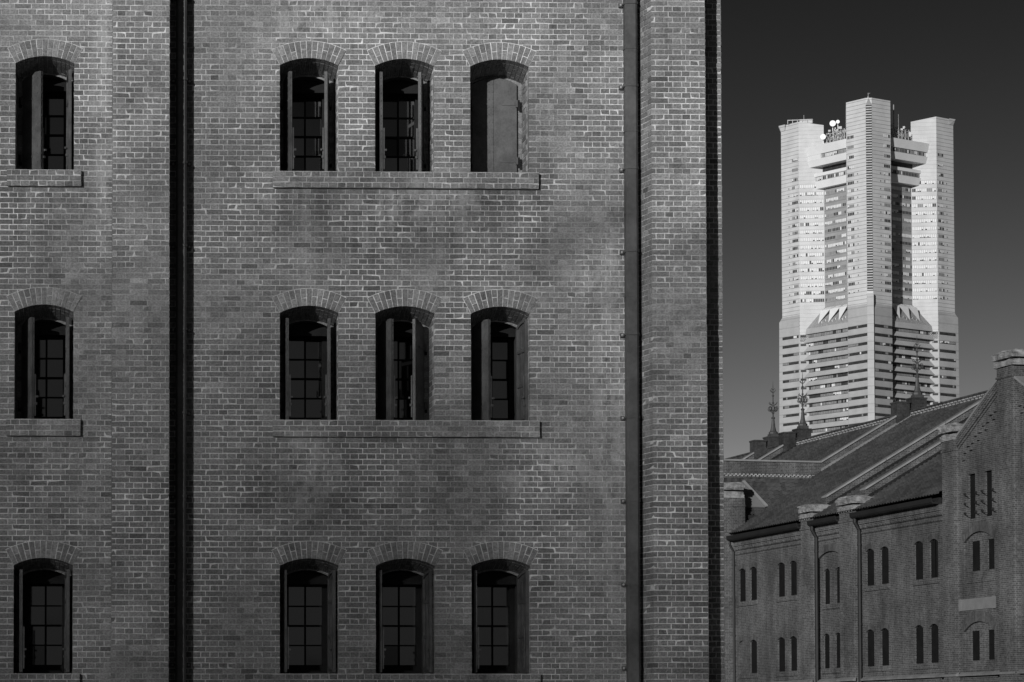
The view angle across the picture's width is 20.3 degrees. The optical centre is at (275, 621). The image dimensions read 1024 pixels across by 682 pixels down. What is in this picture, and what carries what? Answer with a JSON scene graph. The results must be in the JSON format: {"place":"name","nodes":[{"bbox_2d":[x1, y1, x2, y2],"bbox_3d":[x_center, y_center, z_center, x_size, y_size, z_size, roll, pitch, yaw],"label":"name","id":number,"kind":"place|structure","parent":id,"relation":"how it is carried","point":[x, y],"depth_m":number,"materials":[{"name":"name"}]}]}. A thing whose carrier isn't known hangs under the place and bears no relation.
{"place":"outdoors","nodes":[
{"label":"outdoors","id":0,"kind":"place"},
{"bbox_2d":[0,0,724,681],"bbox_3d":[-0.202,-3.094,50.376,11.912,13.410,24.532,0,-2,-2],"label":"brick warehouse","id":1,"kind":"structure","parent":0,"point":[360,340],"depth_m":38.68,"materials":[{"name":"brick"}]},
{"bbox_2d":[5,540,80,673],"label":"window","id":2,"kind":"structure","parent":1,"relation":"in","point":[43,571],"depth_m":39.14,"materials":[{"name":"black glass"}]},
{"bbox_2d":[6,287,81,418],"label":"window","id":3,"kind":"structure","parent":1,"relation":"in","point":[43,382],"depth_m":39.04,"materials":[{"name":"black glass"}]},
{"bbox_2d":[8,39,82,169],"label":"window","id":4,"kind":"structure","parent":1,"relation":"in","point":[44,139],"depth_m":39.08,"materials":[{"name":"black glass"}]},
{"bbox_2d":[272,41,345,170],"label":"window","id":5,"kind":"structure","parent":1,"relation":"in","point":[308,104],"depth_m":39.28,"materials":[{"name":"black glass"}]},
{"bbox_2d":[272,288,345,419],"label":"window","id":6,"kind":"structure","parent":1,"relation":"in","point":[309,346],"depth_m":39.19,"materials":[{"name":"black glass"}]},
{"bbox_2d":[272,541,346,673],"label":"window","id":7,"kind":"structure","parent":1,"relation":"in","point":[309,602],"depth_m":39.17,"materials":[{"name":"black glass"}]},
{"bbox_2d":[367,41,441,171],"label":"window","id":8,"kind":"structure","parent":1,"relation":"in","point":[404,109],"depth_m":39.33,"materials":[{"name":"black glass"}]},
{"bbox_2d":[367,289,441,419],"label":"window","id":9,"kind":"structure","parent":1,"relation":"in","point":[404,351],"depth_m":39.05,"materials":[{"name":"black glass"}]},
{"bbox_2d":[368,541,442,673],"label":"window","id":10,"kind":"structure","parent":1,"relation":"in","point":[405,620],"depth_m":39.29,"materials":[{"name":"black glass"}]},
{"bbox_2d":[462,42,535,171],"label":"window","id":11,"kind":"structure","parent":1,"relation":"in","point":[499,109],"depth_m":39.35,"materials":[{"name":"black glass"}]},
{"bbox_2d":[463,289,536,420],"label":"window","id":12,"kind":"structure","parent":1,"relation":"in","point":[500,378],"depth_m":39.10,"materials":[{"name":"black glass"}]},
{"bbox_2d":[463,541,537,673],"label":"window","id":13,"kind":"structure","parent":1,"relation":"in","point":[501,630],"depth_m":39.31,"materials":[{"name":"black glass"}]},
{"bbox_2d":[779,93,958,435],"bbox_3d":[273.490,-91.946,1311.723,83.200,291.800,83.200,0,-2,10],"label":"skyscraper","id":14,"kind":"structure","parent":0,"point":[868,269],"depth_m":1299.35,"materials":[{"name":"concrete"}]},
{"bbox_2d":[720,0,1023,458],"label":"sky","id":15,"kind":"structure","parent":0,"point":[782,61],"materials":[{"name":"grey"}]},
{"bbox_2d":[723,343,1023,681],"bbox_3d":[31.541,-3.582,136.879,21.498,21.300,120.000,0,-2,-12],"label":"brick warehouse","id":16,"kind":"structure","parent":0,"point":[890,548],"depth_m":121.32,"materials":[{"name":"brick"},{"name":"slate roof tile"},{"name":"metal"}]},
{"bbox_2d":[740,569,745,601],"bbox_3d":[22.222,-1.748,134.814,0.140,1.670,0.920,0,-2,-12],"label":"window","id":17,"kind":"structure","parent":16,"relation":"in","point":[742,574],"depth_m":134.88,"materials":[{"name":"black glass"}]},
{"bbox_2d":[740,641,745,673],"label":"window","id":18,"kind":"structure","parent":16,"relation":"in","point":[742,645],"depth_m":134.73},
{"bbox_2d":[751,567,756,599],"bbox_3d":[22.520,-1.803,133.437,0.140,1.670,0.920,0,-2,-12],"label":"window","id":19,"kind":"structure","parent":16,"relation":"in","point":[754,571],"depth_m":133.49,"materials":[{"name":"black glass"}]},
{"bbox_2d":[752,640,756,672],"bbox_3d":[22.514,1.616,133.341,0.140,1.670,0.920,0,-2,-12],"label":"window","id":20,"kind":"structure","parent":16,"relation":"in","point":[754,644],"depth_m":133.42,"materials":[{"name":"black glass"}]},
{"bbox_2d":[779,563,784,596],"bbox_3d":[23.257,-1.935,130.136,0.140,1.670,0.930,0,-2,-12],"label":"window","id":21,"kind":"structure","parent":16,"relation":"in","point":[782,566],"depth_m":130.20,"materials":[{"name":"black glass"}]},
{"bbox_2d":[779,637,784,671],"bbox_3d":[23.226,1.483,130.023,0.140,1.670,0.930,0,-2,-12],"label":"window","id":22,"kind":"structure","parent":16,"relation":"in","point":[782,641],"depth_m":130.11,"materials":[{"name":"black glass"}]},
{"bbox_2d":[791,561,796,594],"bbox_3d":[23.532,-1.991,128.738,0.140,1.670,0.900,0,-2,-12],"label":"window","id":23,"kind":"structure","parent":16,"relation":"in","point":[794,565],"depth_m":128.78,"materials":[{"name":"black glass"}]},
{"bbox_2d":[791,636,796,670],"bbox_3d":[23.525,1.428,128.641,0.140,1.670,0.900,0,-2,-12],"label":"window","id":24,"kind":"structure","parent":16,"relation":"in","point":[794,640],"depth_m":128.72,"materials":[{"name":"black glass"}]},
{"bbox_2d":[825,569,829,603],"bbox_3d":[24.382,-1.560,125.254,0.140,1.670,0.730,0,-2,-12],"label":"window","id":25,"kind":"structure","parent":16,"relation":"in","point":[827,574],"depth_m":125.37,"materials":[{"name":"black glass"}]},
{"bbox_2d":[825,634,829,668],"bbox_3d":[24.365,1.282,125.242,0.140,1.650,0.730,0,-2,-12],"label":"window","id":26,"kind":"structure","parent":16,"relation":"in","point":[827,657],"depth_m":125.31,"materials":[{"name":"black glass"}]},
{"bbox_2d":[837,567,839,602],"bbox_3d":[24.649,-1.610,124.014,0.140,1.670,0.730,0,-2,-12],"label":"window","id":27,"kind":"structure","parent":16,"relation":"in","point":[838,571],"depth_m":124.18,"materials":[{"name":"black glass"}]},
{"bbox_2d":[837,633,839,667],"bbox_3d":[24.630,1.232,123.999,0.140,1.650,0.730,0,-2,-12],"label":"window","id":28,"kind":"structure","parent":16,"relation":"in","point":[838,636],"depth_m":124.12,"materials":[{"name":"black glass"}]},
{"bbox_2d":[867,549,873,585],"bbox_3d":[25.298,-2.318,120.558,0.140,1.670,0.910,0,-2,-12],"label":"window","id":29,"kind":"structure","parent":16,"relation":"in","point":[870,555],"depth_m":120.65,"materials":[{"name":"black glass"}]},
{"bbox_2d":[868,630,874,666],"bbox_3d":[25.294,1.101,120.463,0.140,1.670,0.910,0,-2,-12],"label":"window","id":30,"kind":"structure","parent":16,"relation":"in","point":[871,633],"depth_m":120.51,"materials":[{"name":"black glass"}]},
{"bbox_2d":[882,547,888,583],"bbox_3d":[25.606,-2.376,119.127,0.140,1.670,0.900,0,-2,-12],"label":"window","id":31,"kind":"structure","parent":16,"relation":"in","point":[885,552],"depth_m":119.19,"materials":[{"name":"black glass"}]},
{"bbox_2d":[882,628,888,665],"bbox_3d":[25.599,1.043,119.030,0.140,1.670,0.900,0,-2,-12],"label":"window","id":32,"kind":"structure","parent":16,"relation":"in","point":[885,633],"depth_m":119.13,"materials":[{"name":"black glass"}]},
{"bbox_2d":[916,542,922,579],"bbox_3d":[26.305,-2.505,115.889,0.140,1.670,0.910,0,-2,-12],"label":"window","id":33,"kind":"structure","parent":16,"relation":"in","point":[919,546],"depth_m":115.98,"materials":[{"name":"black glass"}]},
{"bbox_2d":[916,625,923,663],"bbox_3d":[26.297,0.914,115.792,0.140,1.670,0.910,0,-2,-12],"label":"window","id":34,"kind":"structure","parent":16,"relation":"in","point":[919,630],"depth_m":115.89,"materials":[{"name":"black glass"}]},
{"bbox_2d":[931,539,937,577],"bbox_3d":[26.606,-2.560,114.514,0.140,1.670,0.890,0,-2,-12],"label":"window","id":35,"kind":"structure","parent":16,"relation":"in","point":[934,544],"depth_m":114.62,"materials":[{"name":"black glass"}]},
{"bbox_2d":[931,624,938,662],"bbox_3d":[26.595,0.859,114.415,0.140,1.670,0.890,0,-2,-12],"label":"window","id":36,"kind":"structure","parent":16,"relation":"in","point":[934,630],"depth_m":114.46,"materials":[{"name":"black glass"}]},
{"bbox_2d":[970,473,975,518],"bbox_3d":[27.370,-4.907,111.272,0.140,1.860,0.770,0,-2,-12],"label":"window","id":37,"kind":"structure","parent":16,"relation":"in","point":[972,477],"depth_m":111.42,"materials":[{"name":"black glass"}]},
{"bbox_2d":[973,541,979,570],"bbox_3d":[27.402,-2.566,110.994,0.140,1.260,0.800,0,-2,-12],"label":"window","id":38,"kind":"structure","parent":16,"relation":"in","point":[976,545],"depth_m":111.02,"materials":[{"name":"black glass"}]},
{"bbox_2d":[973,631,979,660],"bbox_3d":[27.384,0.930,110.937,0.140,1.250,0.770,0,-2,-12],"label":"window","id":39,"kind":"structure","parent":16,"relation":"in","point":[976,634],"depth_m":110.96,"materials":[{"name":"black glass"}]},
{"bbox_2d":[987,470,991,515],"bbox_3d":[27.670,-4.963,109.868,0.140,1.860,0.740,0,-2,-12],"label":"window","id":40,"kind":"structure","parent":16,"relation":"in","point":[989,473],"depth_m":109.99,"materials":[{"name":"black glass"}]},
{"bbox_2d":[989,539,994,568],"bbox_3d":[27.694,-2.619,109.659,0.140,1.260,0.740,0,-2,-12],"label":"window","id":41,"kind":"structure","parent":16,"relation":"in","point":[991,541],"depth_m":109.78,"materials":[{"name":"black glass"}]},
{"bbox_2d":[989,630,994,659],"bbox_3d":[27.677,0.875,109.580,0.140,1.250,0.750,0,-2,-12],"label":"window","id":42,"kind":"structure","parent":16,"relation":"in","point":[991,632],"depth_m":109.70,"materials":[{"name":"black glass"}]}
]}

